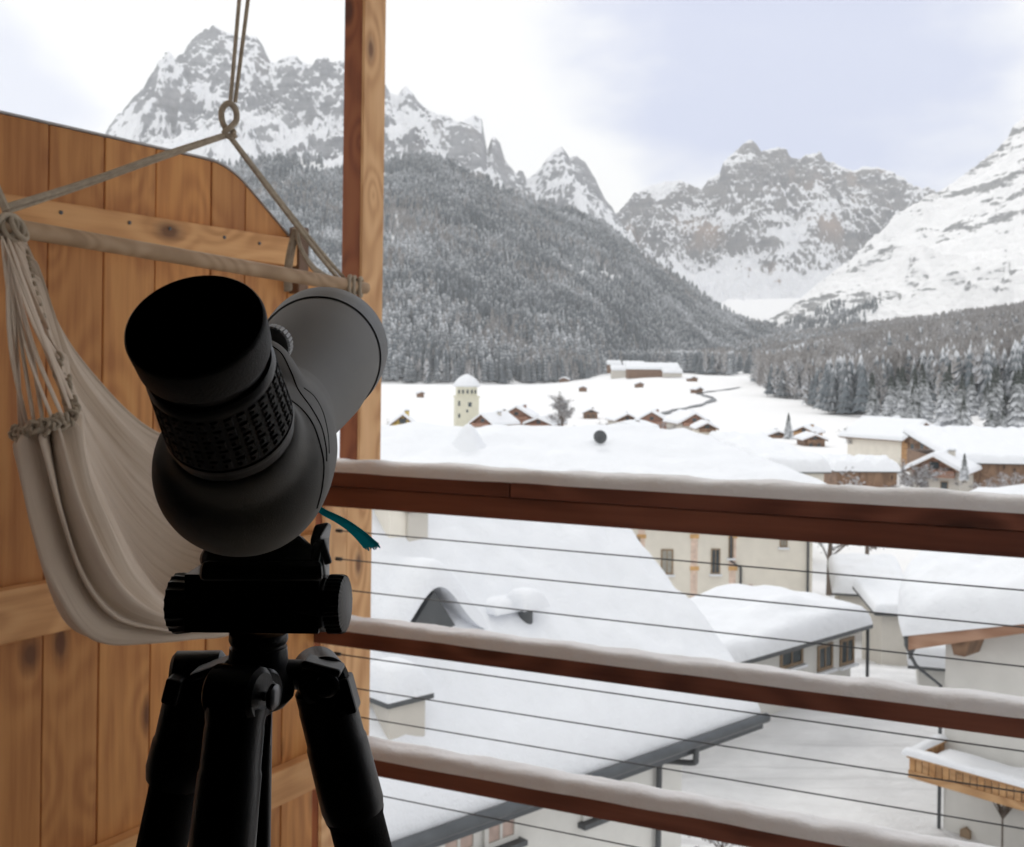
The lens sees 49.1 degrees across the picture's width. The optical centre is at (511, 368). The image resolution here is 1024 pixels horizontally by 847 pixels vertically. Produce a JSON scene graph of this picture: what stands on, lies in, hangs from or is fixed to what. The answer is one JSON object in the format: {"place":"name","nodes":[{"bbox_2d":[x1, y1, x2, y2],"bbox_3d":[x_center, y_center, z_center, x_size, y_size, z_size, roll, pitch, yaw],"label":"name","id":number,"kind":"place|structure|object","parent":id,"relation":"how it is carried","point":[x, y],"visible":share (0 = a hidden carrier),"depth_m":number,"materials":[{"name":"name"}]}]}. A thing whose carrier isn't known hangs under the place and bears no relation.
{"place":"outdoors","nodes":[
{"label":"outdoors","id":0,"kind":"place"},
{"bbox_2d":[0,0,369,644],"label":"hanging hammock chair","id":1,"kind":"object","parent":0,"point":[116,551],"visible":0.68,"depth_m":2.43,"materials":[{"name":"beige fabric"}]},
{"bbox_2d":[104,25,653,258],"bbox_3d":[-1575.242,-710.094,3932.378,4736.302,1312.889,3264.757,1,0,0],"label":"massif","id":2,"kind":"structure","parent":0,"point":[292,103],"depth_m":4235.51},
{"bbox_2d":[252,159,671,383],"bbox_3d":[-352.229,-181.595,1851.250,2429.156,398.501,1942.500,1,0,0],"label":"forested hill","id":3,"kind":"structure","parent":0,"point":[387,381],"depth_m":974.02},
{"bbox_2d":[217,147,785,383],"bbox_3d":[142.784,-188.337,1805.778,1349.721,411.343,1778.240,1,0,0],"label":"hillside forest","id":4,"kind":"object","parent":3,"relation":"on","point":[648,313],"visible":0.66,"depth_m":1446.71,"materials":[{"name":"plant"}]},
{"bbox_2d":[239,151,786,383],"bbox_3d":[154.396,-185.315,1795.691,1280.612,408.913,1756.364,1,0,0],"label":"hillside larches","id":5,"kind":"object","parent":3,"relation":"on","point":[402,216],"visible":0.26,"depth_m":1399.26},
{"bbox_2d":[453,374,479,426],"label":"bell tower","id":6,"kind":"structure","parent":0,"point":[466,404],"depth_m":282.26,"materials":[{"name":"paint"}]},
{"bbox_2d":[0,0,1023,213],"label":"sky","id":7,"kind":"structure","parent":0,"point":[645,93],"materials":[{"name":"white"}]},
{"bbox_2d":[336,422,825,597],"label":"cream building","id":8,"kind":"structure","parent":0,"point":[630,448],"depth_m":52.29,"materials":[{"name":"paint"}]},
{"bbox_2d":[594,430,606,443],"bbox_3d":[4.290,3.476,54.443,0.462,0.929,0.523,1,0,41],"label":"satellite dish","id":9,"kind":"object","parent":8,"relation":"on","point":[600,436],"visible":0.99,"depth_m":54.48,"materials":[{"name":"grey metal"}]},
{"bbox_2d":[661,549,674,576],"bbox_3d":[6.916,8.676,49.914,0.708,1.209,0.168,1,0,0],"label":"window","id":10,"kind":"structure","parent":8,"relation":"in","point":[667,565],"depth_m":49.98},
{"bbox_2d":[709,549,721,575],"bbox_3d":[9.083,8.652,49.914,0.565,1.209,0.168,1,0,0],"label":"window","id":11,"kind":"structure","parent":8,"relation":"in","point":[715,553],"depth_m":49.98,"materials":[{"name":"grey glass"}]},
{"bbox_2d":[727,537,735,559],"bbox_3d":[9.773,8.045,49.914,0.374,0.995,0.168,1,0,0],"label":"window","id":12,"kind":"structure","parent":8,"relation":"in","point":[728,558],"depth_m":49.95,"materials":[{"name":"grey glass"}]},
{"bbox_2d":[778,540,789,549],"bbox_3d":[12.118,7.759,49.914,0.493,0.614,0.168,1,0,0],"label":"window","id":13,"kind":"structure","parent":8,"relation":"in","point":[783,543],"depth_m":49.95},
{"bbox_2d":[381,368,1009,846],"bbox_3d":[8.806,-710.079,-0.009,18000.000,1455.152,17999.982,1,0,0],"label":"snowy ground","id":14,"kind":"structure","parent":0,"point":[745,404],"depth_m":33.17,"materials":[{"name":"snow"}]},
{"bbox_2d":[388,408,416,424],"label":"yellow chalet","id":15,"kind":"object","parent":14,"relation":"on","point":[402,417],"visible":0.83,"depth_m":169.89,"materials":[{"name":"paint"}]},
{"bbox_2d":[399,418,405,423],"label":"window","id":16,"kind":"structure","parent":15,"relation":"in","point":[402,420],"depth_m":169.90,"materials":[{"name":"grey glass"}]},
{"bbox_2d":[415,390,424,397],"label":"hay hut","id":17,"kind":"object","parent":14,"relation":"on","point":[420,393],"visible":1,"depth_m":605.44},
{"bbox_2d":[468,410,520,427],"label":"brown chalet","id":18,"kind":"object","parent":14,"relation":"on","point":[499,417],"visible":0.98,"depth_m":250.79,"materials":[{"name":"grey paint"}]},
{"bbox_2d":[507,404,539,424],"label":"brown chalet","id":19,"kind":"object","parent":14,"relation":"on","point":[521,413],"visible":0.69,"depth_m":289.76,"materials":[{"name":"clear wood"}]},
{"bbox_2d":[522,414,567,425],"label":"chalet","id":20,"kind":"object","parent":14,"relation":"on","point":[541,421],"visible":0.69,"depth_m":259.83,"materials":[{"name":"white wood"}]},
{"bbox_2d":[547,391,574,425],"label":"bare tree","id":21,"kind":"object","parent":14,"relation":"on","point":[560,405],"visible":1,"depth_m":261.49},
{"bbox_2d":[559,377,569,381],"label":"hay hut","id":22,"kind":"object","parent":14,"relation":"on","point":[563,379],"visible":1,"depth_m":995.80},
{"bbox_2d":[369,468,770,846],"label":"white house","id":23,"kind":"structure","parent":14,"relation":"on","point":[409,824],"depth_m":17.53,"materials":[{"name":"paint"}]},
{"bbox_2d":[439,832,477,846],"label":"window","id":24,"kind":"structure","parent":23,"relation":"in","point":[471,840],"depth_m":15.97,"materials":[{"name":"white paint"}]},
{"bbox_2d":[482,817,527,846],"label":"window","id":25,"kind":"structure","parent":23,"relation":"in","point":[505,834],"depth_m":16.43,"materials":[{"name":"white paint"}]},
{"bbox_2d":[578,815,608,830],"bbox_3d":[1.354,6.993,17.753,0.723,0.431,0.168,1,0,-43],"label":"window","id":26,"kind":"structure","parent":23,"relation":"in","point":[586,823],"depth_m":17.60,"materials":[{"name":"grey paint"}]},
{"bbox_2d":[578,385,587,391],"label":"hay hut","id":27,"kind":"object","parent":14,"relation":"on","point":[582,388],"visible":1,"depth_m":734.94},
{"bbox_2d":[581,407,599,418],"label":"hay hut","id":28,"kind":"object","parent":14,"relation":"on","point":[590,413],"visible":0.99,"depth_m":379.90,"materials":[{"name":"brown wood"}]},
{"bbox_2d":[606,360,621,372],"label":"farm building","id":29,"kind":"structure","parent":14,"relation":"on","point":[612,362],"depth_m":1050.60,"materials":[{"name":"grey metal"}]},
{"bbox_2d":[610,364,626,378],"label":"farm building","id":30,"kind":"structure","parent":14,"relation":"on","point":[618,371],"depth_m":961.21,"materials":[{"name":"grey paint"}]},
{"bbox_2d":[605,411,635,424],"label":"grey chalet","id":31,"kind":"object","parent":14,"relation":"on","point":[616,417],"visible":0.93,"depth_m":330.24,"materials":[{"name":"beige paint"}]},
{"bbox_2d":[609,419,658,427],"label":"chalet","id":32,"kind":"object","parent":14,"relation":"on","point":[639,422],"visible":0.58,"depth_m":219.18,"materials":[{"name":"white"}]},
{"bbox_2d":[634,381,643,387],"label":"hay hut","id":33,"kind":"object","parent":14,"relation":"on","point":[638,384],"visible":1,"depth_m":771.02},
{"bbox_2d":[635,408,666,428],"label":"red brown chalet","id":34,"kind":"object","parent":14,"relation":"on","point":[654,416],"visible":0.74,"depth_m":299.74,"materials":[{"name":"clear wood"}]},
{"bbox_2d":[625,362,679,377],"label":"farm building","id":35,"kind":"structure","parent":14,"relation":"on","point":[642,369],"depth_m":916.24,"materials":[{"name":"grey metal"}]},
{"bbox_2d":[659,421,678,429],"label":"snowy bush","id":36,"kind":"object","parent":14,"relation":"on","point":[667,427],"visible":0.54,"depth_m":262.30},
{"bbox_2d":[662,367,682,376],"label":"farm building","id":37,"kind":"structure","parent":14,"relation":"on","point":[673,372],"depth_m":896.33,"materials":[{"name":"grey paint"}]},
{"bbox_2d":[663,409,711,430],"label":"brown chalet","id":38,"kind":"object","parent":14,"relation":"on","point":[686,419],"visible":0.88,"depth_m":270.16,"materials":[{"name":"grey paint"}]},
{"bbox_2d":[685,375,698,381],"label":"hay hut","id":39,"kind":"object","parent":14,"relation":"on","point":[690,378],"visible":1,"depth_m":847.15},
{"bbox_2d":[689,386,703,392],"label":"hay hut","id":40,"kind":"object","parent":14,"relation":"on","point":[696,389],"visible":1,"depth_m":687.05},
{"bbox_2d":[690,419,719,434],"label":"chalet","id":41,"kind":"object","parent":14,"relation":"on","point":[705,426],"visible":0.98,"depth_m":239.90,"materials":[{"name":"beige paint"}]},
{"bbox_2d":[688,836,741,846],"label":"snowy bush","id":42,"kind":"object","parent":14,"relation":"on","point":[716,845],"visible":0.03,"depth_m":23.73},
{"bbox_2d":[709,431,831,481],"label":"flat roof house","id":43,"kind":"structure","parent":14,"relation":"on","point":[809,463],"depth_m":81.18,"materials":[{"name":"beige paint"}]},
{"bbox_2d":[759,428,784,437],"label":"hay hut","id":44,"kind":"object","parent":14,"relation":"on","point":[774,433],"visible":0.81,"depth_m":289.48,"materials":[{"name":"white wood"}]},
{"bbox_2d":[689,583,872,714],"bbox_3d":[6.512,9.143,34.230,11.656,3.676,5.050,1,0,-43],"label":"annex","id":45,"kind":"object","parent":14,"relation":"on","point":[807,624],"visible":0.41,"depth_m":35.32,"materials":[{"name":"white paint"}]},
{"bbox_2d":[780,648,807,669],"bbox_3d":[8.721,9.017,34.701,1.405,0.655,0.168,1,0,-43],"label":"window","id":46,"kind":"structure","parent":45,"relation":"in","point":[793,660],"depth_m":34.75,"materials":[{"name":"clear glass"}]},
{"bbox_2d":[816,642,837,673],"bbox_3d":[10.130,9.342,36.022,1.054,0.918,0.168,1,0,-43],"label":"window","id":47,"kind":"structure","parent":45,"relation":"in","point":[824,652],"depth_m":36.04,"materials":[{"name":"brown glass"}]},
{"bbox_2d":[838,636,858,670],"bbox_3d":[11.107,9.383,36.936,1.033,0.974,0.168,1,0,-43],"label":"window","id":48,"kind":"structure","parent":45,"relation":"in","point":[846,655],"depth_m":36.96,"materials":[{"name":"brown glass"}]},
{"bbox_2d":[783,412,793,438],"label":"conifer tree","id":49,"kind":"object","parent":14,"relation":"on","point":[788,430],"visible":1,"depth_m":283.95,"materials":[{"name":"white plant"}]},
{"bbox_2d":[793,376,801,398],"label":"conifer tree","id":50,"kind":"object","parent":14,"relation":"on","point":[797,395],"visible":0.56,"depth_m":633.47,"materials":[{"name":"grey plant"}]},
{"bbox_2d":[791,423,825,435],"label":"orange chalet","id":51,"kind":"object","parent":14,"relation":"on","point":[810,427],"visible":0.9,"depth_m":290.36,"materials":[{"name":"clear wood"}]},
{"bbox_2d":[596,304,1023,414],"bbox_3d":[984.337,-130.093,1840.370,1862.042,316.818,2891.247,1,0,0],"label":"valley forest","id":52,"kind":"object","parent":14,"relation":"on","point":[843,389],"visible":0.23,"depth_m":451.61,"materials":[{"name":"plant"}]},
{"bbox_2d":[793,430,828,446],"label":"chalet","id":53,"kind":"object","parent":14,"relation":"on","point":[812,438],"visible":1,"depth_m":249.97,"materials":[{"name":"brown wood"}]},
{"bbox_2d":[609,300,1023,412],"bbox_3d":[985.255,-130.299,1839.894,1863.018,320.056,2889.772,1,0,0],"label":"valley larches","id":54,"kind":"object","parent":14,"relation":"on","point":[861,338],"visible":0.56,"depth_m":724.57,"materials":[{"name":"plant"}]},
{"bbox_2d":[818,467,883,595],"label":"bare tree","id":55,"kind":"object","parent":14,"relation":"on","point":[828,554],"visible":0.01,"depth_m":65.95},
{"bbox_2d":[822,453,900,487],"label":"long barn","id":56,"kind":"structure","parent":14,"relation":"on","point":[879,470],"depth_m":118.50,"materials":[{"name":"grey metal"}]},
{"bbox_2d":[828,553,902,605],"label":"snowed garage","id":57,"kind":"structure","parent":14,"relation":"on","point":[882,565],"depth_m":53.89,"materials":[{"name":"grey paint"}]},
{"bbox_2d":[862,372,880,414],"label":"conifer tree","id":58,"kind":"object","parent":14,"relation":"on","point":[869,382],"visible":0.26,"depth_m":423.99,"materials":[{"name":"grey plant"}]},
{"bbox_2d":[864,374,879,415],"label":"conifer tree","id":59,"kind":"object","parent":14,"relation":"on","point":[872,406],"visible":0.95,"depth_m":396.85,"materials":[{"name":"grey plant"}]},
{"bbox_2d":[845,479,908,554],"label":"bare tree","id":60,"kind":"object","parent":14,"relation":"on","point":[867,548],"depth_m":73.95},
{"bbox_2d":[852,578,906,665],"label":"beige lodge","id":61,"kind":"structure","parent":14,"relation":"on","point":[878,595],"depth_m":43.73,"materials":[{"name":"grey paint"}]},
{"bbox_2d":[838,416,932,468],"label":"chalet","id":62,"kind":"object","parent":14,"relation":"on","point":[879,435],"visible":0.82,"depth_m":183.69,"materials":[{"name":"beige paint"}]},
{"bbox_2d":[880,375,897,416],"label":"conifer tree","id":63,"kind":"object","parent":14,"relation":"on","point":[888,408],"visible":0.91,"depth_m":386.38,"materials":[{"name":"white plant"}]},
{"bbox_2d":[890,380,898,416],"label":"conifer tree","id":64,"kind":"object","parent":14,"relation":"on","point":[895,394],"visible":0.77,"depth_m":386.96,"materials":[{"name":"grey plant"}]},
{"bbox_2d":[894,367,899,387],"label":"conifer tree","id":65,"kind":"object","parent":14,"relation":"on","point":[896,379],"visible":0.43,"depth_m":467.44,"materials":[{"name":"grey plant"}]},
{"bbox_2d":[896,367,902,394],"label":"conifer tree","id":66,"kind":"object","parent":14,"relation":"on","point":[899,378],"visible":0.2,"depth_m":422.17,"materials":[{"name":"grey plant"}]},
{"bbox_2d":[893,366,910,417],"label":"conifer tree","id":67,"kind":"object","parent":14,"relation":"on","point":[901,405],"visible":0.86,"depth_m":360.92,"materials":[{"name":"white plant"}]},
{"bbox_2d":[907,367,919,399],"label":"conifer tree","id":68,"kind":"object","parent":14,"relation":"on","point":[910,384],"visible":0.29,"depth_m":411.42,"materials":[{"name":"grey plant"}]},
{"bbox_2d":[905,370,923,418],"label":"conifer tree","id":69,"kind":"object","parent":14,"relation":"on","point":[915,408],"visible":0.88,"depth_m":344.00,"materials":[{"name":"white plant"}]},
{"bbox_2d":[897,459,944,487],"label":"bare tree","id":70,"kind":"object","parent":14,"relation":"on","point":[920,475],"visible":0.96,"depth_m":123.43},
{"bbox_2d":[918,363,927,384],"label":"conifer tree","id":71,"kind":"object","parent":14,"relation":"on","point":[921,370],"visible":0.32,"depth_m":434.09,"materials":[{"name":"grey plant"}]},
{"bbox_2d":[906,645,945,687],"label":"tool shed","id":72,"kind":"structure","parent":14,"relation":"on","point":[934,667],"depth_m":35.94,"materials":[{"name":"white paint"}]},
{"bbox_2d":[919,370,936,421],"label":"conifer tree","id":73,"kind":"object","parent":14,"relation":"on","point":[927,407],"visible":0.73,"depth_m":374.51,"materials":[{"name":"white plant"}]},
{"bbox_2d":[901,447,981,490],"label":"red brown chalet","id":74,"kind":"object","parent":14,"relation":"on","point":[950,457],"visible":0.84,"depth_m":131.86,"materials":[{"name":"grey paint"}]},
{"bbox_2d":[930,462,938,468],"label":"window","id":75,"kind":"structure","parent":74,"relation":"in","point":[935,465],"depth_m":131.90,"materials":[{"name":"grey glass"}]},
{"bbox_2d":[940,481,947,488],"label":"window","id":76,"kind":"structure","parent":74,"relation":"in","point":[943,484],"depth_m":131.29,"materials":[{"name":"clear glass"}]},
{"bbox_2d":[933,371,954,426],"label":"conifer tree","id":77,"kind":"object","parent":14,"relation":"on","point":[945,408],"visible":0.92,"depth_m":333.36,"materials":[{"name":"white plant"}]},
{"bbox_2d":[932,466,966,484],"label":"snowy bush","id":78,"kind":"object","parent":14,"relation":"on","point":[948,469],"visible":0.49,"depth_m":130.73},
{"bbox_2d":[947,364,956,411],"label":"conifer tree","id":79,"kind":"object","parent":14,"relation":"on","point":[951,382],"visible":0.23,"depth_m":351.00,"materials":[{"name":"grey plant"}]},
{"bbox_2d":[898,484,1023,846],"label":"gabled house","id":80,"kind":"structure","parent":14,"relation":"on","point":[975,764],"depth_m":26.11,"materials":[{"name":"white paint"}]},
{"bbox_2d":[950,375,972,425],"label":"conifer tree","id":81,"kind":"object","parent":14,"relation":"on","point":[961,392],"visible":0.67,"depth_m":321.59,"materials":[{"name":"white plant"}]},
{"bbox_2d":[903,424,1023,488],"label":"long hall","id":82,"kind":"structure","parent":14,"relation":"on","point":[991,451],"depth_m":147.16,"materials":[{"name":"grey metal"}]},
{"bbox_2d":[957,397,969,425],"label":"conifer tree","id":83,"kind":"object","parent":14,"relation":"on","point":[963,418],"visible":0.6,"depth_m":275.51,"materials":[{"name":"grey plant"}]},
{"bbox_2d":[958,453,970,481],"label":"conifer tree","id":84,"kind":"object","parent":14,"relation":"on","point":[964,472],"visible":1,"depth_m":127.74,"materials":[{"name":"white plant"}]},
{"bbox_2d":[967,374,979,414],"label":"conifer tree","id":85,"kind":"object","parent":14,"relation":"on","point":[972,399],"visible":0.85,"depth_m":382.45,"materials":[{"name":"grey plant"}]},
{"bbox_2d":[977,388,988,418],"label":"conifer tree","id":86,"kind":"object","parent":14,"relation":"on","point":[982,413],"visible":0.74,"depth_m":367.28,"materials":[{"name":"grey plant"}]},
{"bbox_2d":[968,479,1005,489],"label":"snowy bush","id":87,"kind":"object","parent":14,"relation":"on","point":[976,485],"visible":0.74,"depth_m":121.54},
{"bbox_2d":[986,381,989,400],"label":"conifer tree","id":88,"kind":"object","parent":14,"relation":"on","point":[987,388],"visible":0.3,"depth_m":376.86,"materials":[{"name":"grey plant"}]},
{"bbox_2d":[988,412,994,427],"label":"conifer tree","id":89,"kind":"object","parent":14,"relation":"on","point":[990,422],"visible":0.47,"depth_m":289.89,"materials":[{"name":"grey plant"}]},
{"bbox_2d":[982,367,1003,427],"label":"conifer tree","id":90,"kind":"object","parent":14,"relation":"on","point":[993,404],"visible":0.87,"depth_m":323.37,"materials":[{"name":"white plant"}]},
{"bbox_2d":[996,365,1006,407],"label":"conifer tree","id":91,"kind":"object","parent":14,"relation":"on","point":[1000,382],"visible":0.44,"depth_m":374.26,"materials":[{"name":"grey plant"}]},
{"bbox_2d":[993,802,1011,846],"bbox_3d":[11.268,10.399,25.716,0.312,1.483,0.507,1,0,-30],"label":"street lamp","id":92,"kind":"object","parent":14,"relation":"on","point":[1003,812],"visible":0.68,"depth_m":25.70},
{"bbox_2d":[999,411,1007,427],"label":"conifer tree","id":93,"kind":"object","parent":14,"relation":"on","point":[1003,421],"visible":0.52,"depth_m":288.08,"materials":[{"name":"white plant"}]},
{"bbox_2d":[1001,392,1007,425],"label":"conifer tree","id":94,"kind":"object","parent":14,"relation":"on","point":[1004,406],"visible":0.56,"depth_m":326.85,"materials":[{"name":"grey plant"}]},
{"bbox_2d":[992,471,1023,485],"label":"snowy bush","id":95,"kind":"object","parent":14,"relation":"on","point":[1012,478],"visible":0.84,"depth_m":124.87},
{"bbox_2d":[1006,370,1016,425],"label":"conifer tree","id":96,"kind":"object","parent":14,"relation":"on","point":[1013,383],"visible":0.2,"depth_m":326.51,"materials":[{"name":"grey plant"}]},
{"bbox_2d":[1005,368,1023,427],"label":"conifer tree","id":97,"kind":"object","parent":14,"relation":"on","point":[1016,413],"visible":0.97,"depth_m":319.03,"materials":[{"name":"white plant"}]},
{"bbox_2d":[1021,364,1023,401],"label":"conifer tree","id":98,"kind":"object","parent":14,"relation":"on","point":[1022,373],"visible":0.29,"depth_m":326.04,"materials":[{"name":"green plant"}]},
{"bbox_2d":[660,387,738,413],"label":"stream","id":99,"kind":"structure","parent":0,"point":[712,399],"depth_m":560.80,"materials":[{"name":"liquid"}]},
{"bbox_2d":[714,298,800,321],"bbox_3d":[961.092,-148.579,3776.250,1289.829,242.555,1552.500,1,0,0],"label":"snow bowl","id":100,"kind":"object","parent":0,"point":[762,309],"visible":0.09,"depth_m":3932.75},
{"bbox_2d":[616,140,934,302],"bbox_3d":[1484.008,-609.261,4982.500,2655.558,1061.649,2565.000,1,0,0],"label":"massif","id":101,"kind":"structure","parent":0,"point":[751,220],"depth_m":5113.19,"materials":[{"name":"stone"}]},
{"bbox_2d":[768,118,1023,331],"bbox_3d":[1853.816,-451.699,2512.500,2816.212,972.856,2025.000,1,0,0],"label":"mountain","id":102,"kind":"structure","parent":0,"point":[958,243],"depth_m":2371.47,"materials":[{"name":"snow"}]},
{"bbox_2d":[762,297,881,333],"bbox_3d":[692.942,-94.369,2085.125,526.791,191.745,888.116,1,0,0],"label":"slope trees","id":103,"kind":"object","parent":102,"relation":"on","point":[842,311],"visible":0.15,"depth_m":2306.91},
{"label":"balcony floor","id":104,"kind":"structure","parent":0,"visible":0},
{"bbox_2d":[0,110,315,846],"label":"wooden partition","id":105,"kind":"object","parent":104,"relation":"on","point":[79,715],"visible":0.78,"depth_m":3.33,"materials":[{"name":"brown wood"}]},
{"bbox_2d":[136,523,391,846],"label":"tripod","id":106,"kind":"object","parent":104,"relation":"on","point":[209,770],"visible":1,"depth_m":0.55,"materials":[{"name":"black plastic"}]},
{"bbox_2d":[124,275,387,563],"bbox_3d":[-0.123,0.020,0.662,0.103,0.172,0.544,1,0,-7],"label":"spotting scope","id":107,"kind":"object","parent":106,"relation":"on","point":[255,408],"visible":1,"depth_m":0.44,"materials":[{"name":"plastic"}]},
{"bbox_2d":[311,506,371,846],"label":"railing post","id":108,"kind":"object","parent":104,"relation":"on","point":[345,545],"visible":0.06,"depth_m":4.46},
{"bbox_2d":[314,458,1023,846],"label":"balcony railing","id":109,"kind":"object","parent":108,"relation":"attached to","point":[942,520],"visible":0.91,"depth_m":3.61,"materials":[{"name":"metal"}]},
{"bbox_2d":[339,0,385,459],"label":"roof post","id":110,"kind":"object","parent":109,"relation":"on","point":[363,152],"visible":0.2,"depth_m":4.37,"materials":[{"name":"wood"}]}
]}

